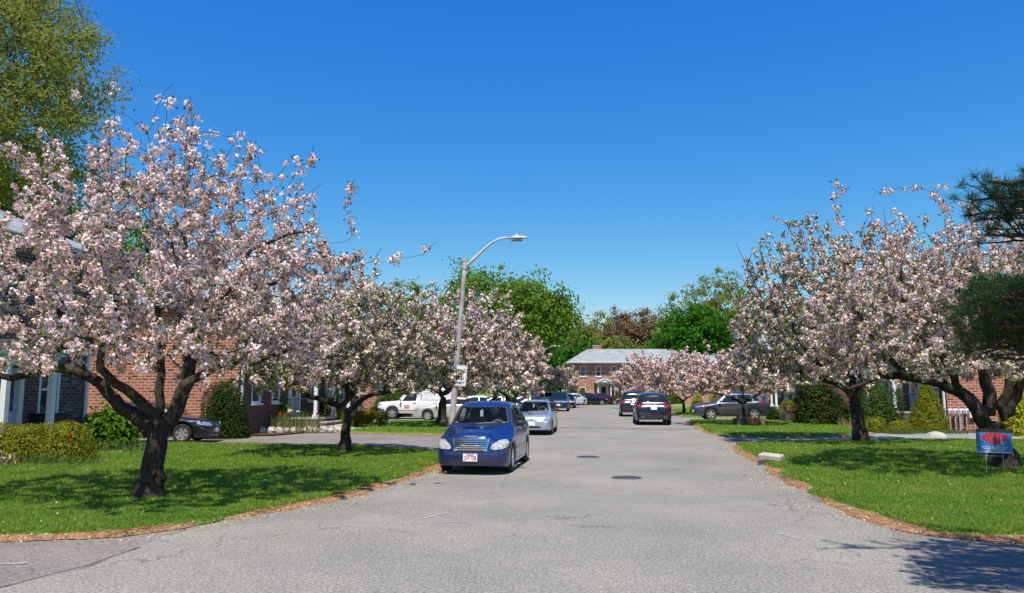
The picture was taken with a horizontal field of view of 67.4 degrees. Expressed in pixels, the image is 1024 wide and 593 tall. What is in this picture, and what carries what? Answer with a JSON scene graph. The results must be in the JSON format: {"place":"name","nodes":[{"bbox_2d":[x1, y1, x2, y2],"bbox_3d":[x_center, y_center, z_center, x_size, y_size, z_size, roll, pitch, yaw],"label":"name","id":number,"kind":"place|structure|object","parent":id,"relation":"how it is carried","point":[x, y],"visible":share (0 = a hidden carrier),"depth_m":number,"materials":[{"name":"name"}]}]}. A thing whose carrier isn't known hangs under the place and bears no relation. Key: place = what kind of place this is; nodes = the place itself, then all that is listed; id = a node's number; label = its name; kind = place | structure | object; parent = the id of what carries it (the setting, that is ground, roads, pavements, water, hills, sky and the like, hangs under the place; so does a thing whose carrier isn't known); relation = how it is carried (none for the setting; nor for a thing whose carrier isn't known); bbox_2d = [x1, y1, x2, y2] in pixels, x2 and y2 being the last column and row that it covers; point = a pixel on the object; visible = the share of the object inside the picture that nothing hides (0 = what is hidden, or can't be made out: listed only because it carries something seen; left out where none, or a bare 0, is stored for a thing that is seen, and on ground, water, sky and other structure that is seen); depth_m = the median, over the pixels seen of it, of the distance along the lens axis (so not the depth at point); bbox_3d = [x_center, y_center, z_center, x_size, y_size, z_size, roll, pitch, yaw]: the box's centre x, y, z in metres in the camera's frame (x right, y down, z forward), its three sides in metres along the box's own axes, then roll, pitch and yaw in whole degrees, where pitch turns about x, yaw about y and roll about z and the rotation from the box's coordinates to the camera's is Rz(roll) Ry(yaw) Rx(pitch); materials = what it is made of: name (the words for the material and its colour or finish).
{"place":"outdoors","nodes":[
{"label":"outdoors","id":0,"kind":"place"},
{"bbox_2d":[0,521,219,586],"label":"driveway","id":1,"kind":"structure","parent":0,"point":[39,558],"depth_m":9.01,"materials":[{"name":"grey asphalt"}]},
{"bbox_2d":[0,441,438,534],"bbox_3d":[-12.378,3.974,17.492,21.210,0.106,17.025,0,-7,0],"label":"lawn","id":2,"kind":"structure","parent":0,"point":[35,531],"depth_m":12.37,"materials":[{"name":"green plant"}]},
{"bbox_2d":[0,451,100,464],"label":"flower bed plants","id":3,"kind":"object","parent":2,"relation":"on","point":[51,460],"visible":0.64,"depth_m":18.53,"materials":[{"name":"green plant"}]},
{"bbox_2d":[23,419,98,461],"bbox_3d":[-11.573,3.740,19.612,1.993,1.203,1.589,0,-7,0],"label":"shrub","id":4,"kind":"object","parent":2,"relation":"on","point":[58,441],"visible":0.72,"depth_m":19.29,"materials":[{"name":"green plant"}]},
{"bbox_2d":[84,439,146,451],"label":"flower bed plants","id":5,"kind":"object","parent":2,"relation":"on","point":[105,447],"visible":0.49,"depth_m":22.45,"materials":[{"name":"green plant"}]},
{"bbox_2d":[0,82,435,497],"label":"cherry tree","id":6,"kind":"object","parent":2,"relation":"on","point":[60,327],"visible":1,"depth_m":12.66,"materials":[{"name":"pink plant"}]},
{"bbox_2d":[203,266,465,451],"bbox_3d":[-4.821,1.888,22.863,6.929,5.872,7.395,0,-7,0],"label":"cherry tree","id":7,"kind":"object","parent":2,"relation":"on","point":[401,353],"visible":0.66,"depth_m":21.98,"materials":[{"name":"pink plant"}]},
{"bbox_2d":[0,464,440,541],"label":"dirt verge","id":8,"kind":"structure","parent":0,"point":[109,533],"depth_m":10.76,"materials":[{"name":"brown soil"}]},
{"bbox_2d":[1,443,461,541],"bbox_3d":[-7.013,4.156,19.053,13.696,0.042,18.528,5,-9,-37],"label":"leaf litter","id":9,"kind":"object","parent":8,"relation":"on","point":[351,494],"visible":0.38,"depth_m":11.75,"materials":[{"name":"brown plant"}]},
{"bbox_2d":[138,432,441,451],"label":"driveway","id":10,"kind":"structure","parent":0,"point":[429,442],"depth_m":29.46,"materials":[{"name":"grey asphalt"}]},
{"bbox_2d":[87,401,221,441],"bbox_3d":[-13.081,4.553,27.956,4.671,1.459,2.170,0,-7,-3],"label":"parked car","id":11,"kind":"object","parent":10,"relation":"on","point":[188,427],"visible":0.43,"depth_m":27.23,"materials":[{"name":"black metal"}]},
{"bbox_2d":[200,376,250,438],"bbox_3d":[-11.385,4.425,30.492,2.109,2.509,1.805,0,-7,0],"label":"shrub","id":12,"kind":"object","parent":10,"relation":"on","point":[224,408],"visible":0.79,"depth_m":30.09,"materials":[{"name":"green plant"}]},
{"bbox_2d":[335,426,442,435],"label":"dirt verge","id":13,"kind":"structure","parent":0,"point":[396,433],"depth_m":32.62,"materials":[{"name":"brown soil"}]},
{"bbox_2d":[350,419,462,433],"bbox_3d":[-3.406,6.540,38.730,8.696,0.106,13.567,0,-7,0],"label":"lawn","id":14,"kind":"structure","parent":0,"point":[418,431],"depth_m":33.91,"materials":[{"name":"green plant"}]},
{"bbox_2d":[348,279,545,425],"bbox_3d":[-3.399,3.017,39.037,10.116,7.552,7.345,0,-7,0],"label":"cherry tree","id":15,"kind":"object","parent":14,"relation":"on","point":[478,341],"visible":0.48,"depth_m":37.59,"materials":[{"name":"pink plant"}]},
{"bbox_2d":[448,234,527,427],"bbox_3d":[-0.983,1.508,30.036,3.194,8.031,0.437,0,-7,0],"label":"street lamp","id":16,"kind":"object","parent":14,"relation":"on","point":[454,391],"visible":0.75,"depth_m":30.07,"materials":[{"name":"metal"}]},
{"bbox_2d":[449,364,466,386],"bbox_3d":[-2.082,3.054,29.714,0.660,0.820,0.069,4,-7,4],"label":"parking sign","id":17,"kind":"object","parent":16,"relation":"attached to","point":[462,382],"visible":0.37,"depth_m":29.67,"materials":[{"name":"white metal"}]},
{"bbox_2d":[388,417,466,419],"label":"driveway","id":18,"kind":"structure","parent":0,"point":[407,418],"depth_m":50.66,"materials":[{"name":"grey asphalt"}]},
{"bbox_2d":[378,388,460,418],"bbox_3d":[-6.017,6.994,50.325,5.306,1.979,2.390,0,-7,3],"label":"pickup truck","id":19,"kind":"object","parent":18,"relation":"on","point":[398,408],"visible":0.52,"depth_m":49.41,"materials":[{"name":"white metal"}]},
{"bbox_2d":[413,397,473,419],"bbox_3d":[-3.699,6.861,47.017,4.621,1.449,2.150,0,-7,4],"label":"parked car","id":20,"kind":"object","parent":18,"relation":"on","point":[428,412],"visible":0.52,"depth_m":46.25,"materials":[{"name":"white metal"}]},
{"bbox_2d":[483,395,523,414],"bbox_3d":[-0.976,7.208,50.097,4.621,1.499,2.170,0,-7,2],"label":"parked car","id":21,"kind":"object","parent":18,"relation":"on","point":[494,411],"visible":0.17,"depth_m":49.47,"materials":[{"name":"white metal"}]},
{"bbox_2d":[458,313,554,411],"bbox_3d":[-0.598,4.449,48.435,6.894,7.010,6.640,0,-7,0],"label":"cherry tree","id":22,"kind":"object","parent":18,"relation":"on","point":[546,369],"visible":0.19,"depth_m":48.44,"materials":[{"name":"pink plant"}]},
{"bbox_2d":[248,390,610,436],"bbox_3d":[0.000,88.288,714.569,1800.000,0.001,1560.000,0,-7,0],"label":"ground","id":23,"kind":"structure","parent":0,"point":[488,395],"depth_m":98.23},
{"bbox_2d":[0,169,84,244],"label":"leafy tree","id":24,"kind":"object","parent":23,"relation":"on","point":[5,209],"visible":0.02,"depth_m":55.53,"materials":[{"name":"green plant"}]},
{"bbox_2d":[0,210,115,448],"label":"brick house","id":25,"kind":"structure","parent":23,"relation":"on","point":[21,400],"depth_m":21.44,"materials":[{"name":"red brick"}]},
{"bbox_2d":[0,368,19,434],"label":"door","id":26,"kind":"structure","parent":25,"relation":"in","point":[14,389],"depth_m":20.73,"materials":[{"name":"white glass"}]},
{"bbox_2d":[29,413,67,433],"bbox_3d":[-12.965,3.834,21.399,0.749,1.159,0.640,-1,-7,10],"label":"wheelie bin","id":27,"kind":"object","parent":25,"relation":"in","point":[35,418],"visible":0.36,"depth_m":21.19,"materials":[{"name":"black plastic"}]},
{"bbox_2d":[37,364,60,412],"bbox_3d":[-13.352,2.716,22.163,0.185,1.575,1.010,-1,-7,7],"label":"window","id":28,"kind":"structure","parent":25,"relation":"in","point":[43,381],"depth_m":22.05,"materials":[{"name":"glass"}]},
{"bbox_2d":[0,0,153,217],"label":"leafy tree","id":29,"kind":"object","parent":23,"relation":"on","point":[32,91],"visible":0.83,"depth_m":42.41,"materials":[{"name":"green plant"}]},
{"bbox_2d":[66,184,162,297],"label":"leafy tree","id":30,"kind":"object","parent":23,"relation":"on","point":[131,241],"visible":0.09,"depth_m":70.23,"materials":[{"name":"green plant"}]},
{"bbox_2d":[87,246,374,434],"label":"brick house","id":31,"kind":"structure","parent":23,"relation":"on","point":[258,409],"depth_m":32.15,"materials":[{"name":"red brick"}]},
{"bbox_2d":[291,388,299,416],"bbox_3d":[-10.412,4.725,36.851,0.145,2.100,1.000,-1,-7,7],"label":"door","id":32,"kind":"structure","parent":31,"relation":"in","point":[294,394],"depth_m":36.82,"materials":[{"name":"blue wood"}]},
{"bbox_2d":[249,431,312,434],"bbox_3d":[-9.969,6.083,34.675,2.656,0.001,5.824,-1,-7,6],"label":"planting bed","id":33,"kind":"object","parent":23,"relation":"on","point":[270,433],"visible":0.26,"depth_m":32.90,"materials":[{"name":"brown soil"}]},
{"bbox_2d":[276,391,293,420],"bbox_3d":[-11.058,5.243,35.411,2.173,2.091,1.998,0,-7,0],"label":"shrub","id":34,"kind":"object","parent":33,"relation":"on","point":[284,408],"visible":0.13,"depth_m":35.20,"materials":[{"name":"green plant"}]},
{"bbox_2d":[264,409,321,431],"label":"flower bed plants","id":35,"kind":"object","parent":33,"relation":"on","point":[292,420],"visible":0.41,"depth_m":34.03,"materials":[{"name":"green plant"}]},
{"bbox_2d":[264,410,324,432],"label":"flower bed plants","id":36,"kind":"object","parent":33,"relation":"on","point":[289,427],"visible":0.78,"depth_m":33.68,"materials":[{"name":"green plant"}]},
{"bbox_2d":[335,276,447,321],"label":"leafy tree","id":37,"kind":"object","parent":23,"relation":"on","point":[410,288],"visible":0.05,"depth_m":95.25,"materials":[{"name":"green plant"}]},
{"bbox_2d":[372,391,411,416],"bbox_3d":[-8.451,7.391,54.034,2.997,2.389,2.599,0,-7,0],"label":"shrub","id":38,"kind":"object","parent":23,"relation":"on","point":[391,397],"visible":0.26,"depth_m":53.43,"materials":[{"name":"green plant"}]},
{"bbox_2d":[353,306,433,414],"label":"brick house","id":39,"kind":"structure","parent":23,"relation":"on","point":[367,404],"depth_m":54.20,"materials":[{"name":"red brick"}]},
{"bbox_2d":[386,256,565,395],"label":"leafy tree","id":40,"kind":"object","parent":23,"relation":"on","point":[475,280],"visible":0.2,"depth_m":78.84,"materials":[{"name":"green plant"}]},
{"bbox_2d":[521,322,567,394],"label":"leafy tree","id":41,"kind":"object","parent":23,"relation":"on","point":[553,361],"visible":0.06,"depth_m":94.70,"materials":[{"name":"green plant"}]},
{"bbox_2d":[550,338,600,391],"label":"leafy tree","id":42,"kind":"object","parent":23,"relation":"on","point":[572,351],"visible":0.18,"depth_m":123.70,"materials":[{"name":"green plant"}]},
{"bbox_2d":[563,318,604,353],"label":"leafy tree","id":43,"kind":"object","parent":23,"relation":"on","point":[591,331],"visible":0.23,"depth_m":148.01,"materials":[{"name":"green plant"}]},
{"bbox_2d":[585,310,614,338],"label":"leafy tree","id":44,"kind":"object","parent":23,"relation":"on","point":[604,324],"visible":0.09,"depth_m":155.42,"materials":[{"name":"green plant"}]},
{"bbox_2d":[594,332,627,348],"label":"leafy tree","id":45,"kind":"object","parent":23,"relation":"on","point":[607,345],"visible":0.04,"depth_m":126.25,"materials":[{"name":"green plant"}]},
{"bbox_2d":[599,305,640,344],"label":"leafy tree","id":46,"kind":"object","parent":23,"relation":"on","point":[621,319],"visible":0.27,"depth_m":151.26,"materials":[{"name":"brown plant"}]},
{"bbox_2d":[615,336,649,348],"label":"leafy tree","id":47,"kind":"object","parent":23,"relation":"on","point":[627,343],"visible":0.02,"depth_m":128.53,"materials":[{"name":"green plant"}]},
{"bbox_2d":[610,307,661,348],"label":"leafy tree","id":48,"kind":"object","parent":23,"relation":"on","point":[640,329],"visible":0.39,"depth_m":147.06,"materials":[{"name":"brown plant"}]},
{"bbox_2d":[563,345,722,403],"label":"brick house","id":49,"kind":"structure","parent":23,"relation":"on","point":[595,366],"depth_m":100.61,"materials":[{"name":"red brick"}]},
{"bbox_2d":[647,289,694,339],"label":"leafy tree","id":50,"kind":"object","parent":23,"relation":"on","point":[672,298],"visible":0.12,"depth_m":140.58,"materials":[{"name":"green plant"}]},
{"bbox_2d":[677,265,764,344],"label":"leafy tree","id":51,"kind":"object","parent":23,"relation":"on","point":[716,302],"visible":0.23,"depth_m":134.79,"materials":[{"name":"green plant"}]},
{"bbox_2d":[765,406,781,419],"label":"shrub","id":52,"kind":"object","parent":23,"relation":"on","point":[772,413],"visible":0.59,"depth_m":46.07,"materials":[{"name":"green plant"}]},
{"bbox_2d":[762,321,848,409],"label":"brick house","id":53,"kind":"structure","parent":23,"relation":"on","point":[776,399],"depth_m":60.77,"materials":[{"name":"red brick"}]},
{"bbox_2d":[842,265,1023,429],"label":"brick house","id":54,"kind":"structure","parent":23,"relation":"on","point":[949,401],"depth_m":35.69,"materials":[{"name":"red brick"}]},
{"bbox_2d":[952,430,975,431],"bbox_3d":[21.912,6.108,34.879,9.341,0.001,2.382,-1,-7,7],"label":"planting bed","id":55,"kind":"object","parent":23,"relation":"on","point":[965,430],"visible":0.08,"depth_m":34.88,"materials":[{"name":"brown soil"}]},
{"bbox_2d":[907,383,951,432],"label":"shrub","id":56,"kind":"object","parent":55,"relation":"on","point":[928,414],"visible":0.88,"depth_m":34.09,"materials":[{"name":"yellow plant"}]},
{"bbox_2d":[940,161,1023,363],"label":"pine tree","id":57,"kind":"object","parent":23,"relation":"on","point":[1001,314],"visible":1,"depth_m":7.17,"materials":[{"name":"green plant"}]},
{"bbox_2d":[996,381,1023,436],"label":"shrub","id":58,"kind":"object","parent":23,"relation":"on","point":[1015,423],"visible":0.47,"depth_m":31.45,"materials":[{"name":"yellow plant"}]},
{"bbox_2d":[0,405,949,592],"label":"road","id":59,"kind":"structure","parent":0,"point":[535,508],"depth_m":9.85,"materials":[{"name":"grey asphalt"}]},
{"bbox_2d":[438,400,528,471],"bbox_3d":[-0.615,3.427,19.262,2.070,1.609,4.324,-1,-7,8],"label":"parked car","id":60,"kind":"object","parent":59,"relation":"on","point":[482,435],"visible":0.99,"depth_m":17.75,"materials":[{"name":"blue metal"}]},
{"bbox_2d":[514,399,557,433],"bbox_3d":[1.057,5.293,34.001,2.070,1.439,4.220,-1,-7,7],"label":"parked car","id":61,"kind":"object","parent":59,"relation":"on","point":[542,415],"visible":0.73,"depth_m":32.76,"materials":[{"name":"silver metal"}]},
{"bbox_2d":[547,392,570,410],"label":"parked car","id":62,"kind":"object","parent":59,"relation":"on","point":[561,399],"visible":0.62,"depth_m":67.00,"materials":[{"name":"blue metal"}]},
{"bbox_2d":[544,364,578,391],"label":"cherry tree","id":63,"kind":"object","parent":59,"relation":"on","point":[563,376],"visible":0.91,"depth_m":82.82,"materials":[{"name":"pink plant"}]},
{"bbox_2d":[577,393,608,404],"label":"parked car","id":64,"kind":"object","parent":59,"relation":"on","point":[591,398],"visible":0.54,"depth_m":93.11,"materials":[{"name":"black metal"}]},
{"bbox_2d":[589,393,619,404],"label":"parked car","id":65,"kind":"object","parent":59,"relation":"on","point":[612,400],"visible":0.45,"depth_m":95.19,"materials":[{"name":"red metal"}]},
{"bbox_2d":[616,390,639,415],"bbox_3d":[8.723,7.743,55.880,2.230,1.825,4.530,-1,-7,7],"label":"parked car","id":66,"kind":"object","parent":59,"relation":"on","point":[626,398],"visible":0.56,"depth_m":53.95,"materials":[{"name":"black metal"}]},
{"bbox_2d":[609,350,667,395],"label":"cherry tree","id":67,"kind":"object","parent":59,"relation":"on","point":[640,382],"visible":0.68,"depth_m":76.56,"materials":[{"name":"pink plant"}]},
{"bbox_2d":[630,391,671,424],"bbox_3d":[7.816,6.226,43.164,2.320,1.785,4.821,-1,-7,6],"label":"parked car","id":68,"kind":"object","parent":59,"relation":"on","point":[651,405],"visible":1,"depth_m":40.98,"materials":[{"name":"black metal"}]},
{"bbox_2d":[0,0,1023,389],"label":"sky","id":69,"kind":"structure","parent":0,"point":[633,145],"materials":[{"name":"blue"}]},
{"bbox_2d":[671,406,689,407],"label":"lawn","id":70,"kind":"structure","parent":0,"point":[679,406],"depth_m":79.18,"materials":[{"name":"green plant"}]},
{"bbox_2d":[722,338,770,404],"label":"brick house","id":71,"kind":"structure","parent":70,"relation":"on","point":[751,390],"depth_m":77.03,"materials":[{"name":"red brick"}]},
{"bbox_2d":[671,408,764,417],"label":"lawn","id":72,"kind":"structure","parent":0,"point":[688,412],"depth_m":52.85,"materials":[{"name":"green plant"}]},
{"bbox_2d":[647,346,720,413],"bbox_3d":[12.574,6.313,56.718,5.741,5.215,5.930,0,-7,0],"label":"cherry tree","id":73,"kind":"object","parent":72,"relation":"on","point":[662,379],"visible":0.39,"depth_m":55.77,"materials":[{"name":"pink plant"}]},
{"bbox_2d":[682,417,765,420],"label":"driveway","id":74,"kind":"structure","parent":0,"point":[686,418],"depth_m":50.66,"materials":[{"name":"grey asphalt"}]},
{"bbox_2d":[692,392,769,418],"bbox_3d":[13.736,6.887,48.424,4.630,1.735,2.250,0,-7,4],"label":"parked car","id":75,"kind":"object","parent":74,"relation":"on","point":[755,407],"visible":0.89,"depth_m":47.55,"materials":[{"name":"grey metal"}]},
{"bbox_2d":[671,408,851,436],"bbox_3d":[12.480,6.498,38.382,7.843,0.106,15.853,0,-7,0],"label":"lawn","id":76,"kind":"structure","parent":0,"point":[769,434],"depth_m":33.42,"materials":[{"name":"green plant"}]},
{"bbox_2d":[671,339,795,417],"bbox_3d":[11.840,4.580,40.416,6.128,4.712,6.738,0,-7,0],"label":"cherry tree","id":77,"kind":"object","parent":76,"relation":"on","point":[708,372],"visible":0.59,"depth_m":40.15,"materials":[{"name":"pink plant"}]},
{"bbox_2d":[788,378,844,425],"bbox_3d":[16.244,5.412,41.150,2.863,3.187,2.676,3,-8,-25],"label":"shrub","id":78,"kind":"object","parent":76,"relation":"on","point":[821,402],"visible":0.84,"depth_m":40.50,"materials":[{"name":"green plant"}]},
{"bbox_2d":[683,421,874,437],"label":"dirt verge","id":79,"kind":"structure","parent":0,"point":[710,433],"depth_m":31.14,"materials":[{"name":"brown soil"}]},
{"bbox_2d":[781,406,794,421],"bbox_3d":[15.726,6.683,43.513,0.780,0.930,0.780,0,-7,0],"label":"stone urn","id":80,"kind":"object","parent":79,"relation":"on","point":[784,416],"visible":0.64,"depth_m":43.31,"materials":[{"name":"stone"}]},
{"bbox_2d":[726,432,1023,442],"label":"driveway","id":81,"kind":"structure","parent":0,"point":[969,435],"depth_m":30.69,"materials":[{"name":"grey asphalt"}]},
{"bbox_2d":[885,419,913,433],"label":"shrub","id":82,"kind":"object","parent":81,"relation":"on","point":[896,424],"visible":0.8,"depth_m":33.14,"materials":[{"name":"green plant"}]},
{"bbox_2d":[883,428,967,433],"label":"flower bed plants","id":83,"kind":"object","parent":81,"relation":"on","point":[927,431],"visible":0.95,"depth_m":32.43,"materials":[{"name":"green plant"}]},
{"bbox_2d":[865,416,886,432],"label":"shrub","id":84,"kind":"object","parent":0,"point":[874,425],"visible":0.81,"depth_m":33.91,"materials":[{"name":"green plant"}]},
{"bbox_2d":[732,444,1023,542],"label":"dirt verge","id":85,"kind":"structure","parent":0,"point":[790,481],"depth_m":11.06,"materials":[{"name":"brown soil"}]},
{"bbox_2d":[758,452,783,460],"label":"granite block","id":86,"kind":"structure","parent":85,"relation":"on","point":[769,456],"depth_m":19.43,"materials":[{"name":"stone"}]},
{"bbox_2d":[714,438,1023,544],"bbox_3d":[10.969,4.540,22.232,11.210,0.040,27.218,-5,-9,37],"label":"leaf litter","id":87,"kind":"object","parent":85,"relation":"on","point":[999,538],"visible":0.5,"depth_m":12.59,"materials":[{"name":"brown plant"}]},
{"bbox_2d":[736,437,1023,534],"bbox_3d":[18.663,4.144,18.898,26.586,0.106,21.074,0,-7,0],"label":"lawn","id":88,"kind":"structure","parent":0,"point":[872,509],"depth_m":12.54,"materials":[{"name":"green plant"}]},
{"bbox_2d":[724,204,977,440],"bbox_3d":[12.118,1.044,27.244,8.944,8.583,7.375,0,-7,0],"label":"cherry tree","id":89,"kind":"object","parent":88,"relation":"on","point":[756,369],"visible":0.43,"depth_m":26.97,"materials":[{"name":"pink plant"}]},
{"bbox_2d":[796,176,1023,467],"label":"cherry tree","id":90,"kind":"object","parent":88,"relation":"on","point":[846,344],"visible":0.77,"depth_m":17.68,"materials":[{"name":"pink plant"}]},
{"bbox_2d":[975,428,1012,470],"bbox_3d":[10.505,3.460,16.709,0.844,1.140,0.030,3,-7,-5],"label":"yard sign","id":91,"kind":"object","parent":88,"relation":"on","point":[994,440],"visible":0.97,"depth_m":16.73,"materials":[{"name":"blue plastic"}]},
{"bbox_2d":[891,529,1023,592],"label":"road","id":92,"kind":"structure","parent":0,"point":[954,565],"depth_m":8.54,"materials":[{"name":"grey asphalt"}]},
{"label":"planting bed","id":93,"kind":"structure","parent":0,"visible":0},
{"bbox_2d":[0,422,47,462],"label":"shrub","id":94,"kind":"object","parent":93,"relation":"on","point":[11,442],"visible":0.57,"depth_m":18.97,"materials":[{"name":"green plant"}]},
{"bbox_2d":[78,397,145,449],"bbox_3d":[-12.244,3.947,23.533,2.111,1.897,1.825,0,-7,0],"label":"shrub","id":95,"kind":"object","parent":93,"relation":"on","point":[111,426],"visible":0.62,"depth_m":23.17,"materials":[{"name":"green plant"}]},
{"label":"planting bed","id":96,"kind":"structure","parent":0,"visible":0},
{"bbox_2d":[318,389,342,415],"bbox_3d":[-9.405,5.769,40.200,1.641,2.199,1.520,0,-7,0],"label":"shrub","id":97,"kind":"object","parent":96,"relation":"on","point":[325,410],"visible":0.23,"depth_m":39.91,"materials":[{"name":"green plant"}]},
{"bbox_2d":[351,410,370,426],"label":"shrub","id":98,"kind":"object","parent":96,"relation":"on","point":[356,418],"visible":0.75,"depth_m":39.42,"materials":[{"name":"green plant"}]},
{"bbox_2d":[361,406,388,423],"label":"shrub","id":99,"kind":"object","parent":96,"relation":"on","point":[378,415],"visible":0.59,"depth_m":40.02,"materials":[{"name":"green plant"}]},
{"label":"planting bed","id":100,"kind":"structure","parent":0,"visible":0},
{"bbox_2d":[832,394,849,423],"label":"shrub","id":101,"kind":"object","parent":100,"relation":"on","point":[845,412],"visible":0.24,"depth_m":41.76,"materials":[{"name":"green plant"}]},
{"bbox_2d":[860,383,906,426],"bbox_3d":[17.843,5.334,37.235,2.285,2.352,2.027,0,-7,0],"label":"shrub","id":102,"kind":"object","parent":100,"relation":"on","point":[877,405],"visible":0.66,"depth_m":36.73,"materials":[{"name":"green plant"}]},
{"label":"lawn","id":103,"kind":"structure","parent":0,"visible":0},
{"bbox_2d":[480,264,590,393],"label":"leafy tree","id":104,"kind":"object","parent":103,"relation":"on","point":[555,314],"visible":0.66,"depth_m":75.93,"materials":[{"name":"green plant"}]},
{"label":"dirt verge","id":105,"kind":"structure","parent":0,"visible":0},
{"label":"lawn","id":106,"kind":"structure","parent":105,"relation":"on","visible":0},
{"bbox_2d":[645,298,751,354],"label":"leafy tree","id":107,"kind":"object","parent":106,"relation":"on","point":[696,328],"visible":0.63,"depth_m":105.36,"materials":[{"name":"green plant"}]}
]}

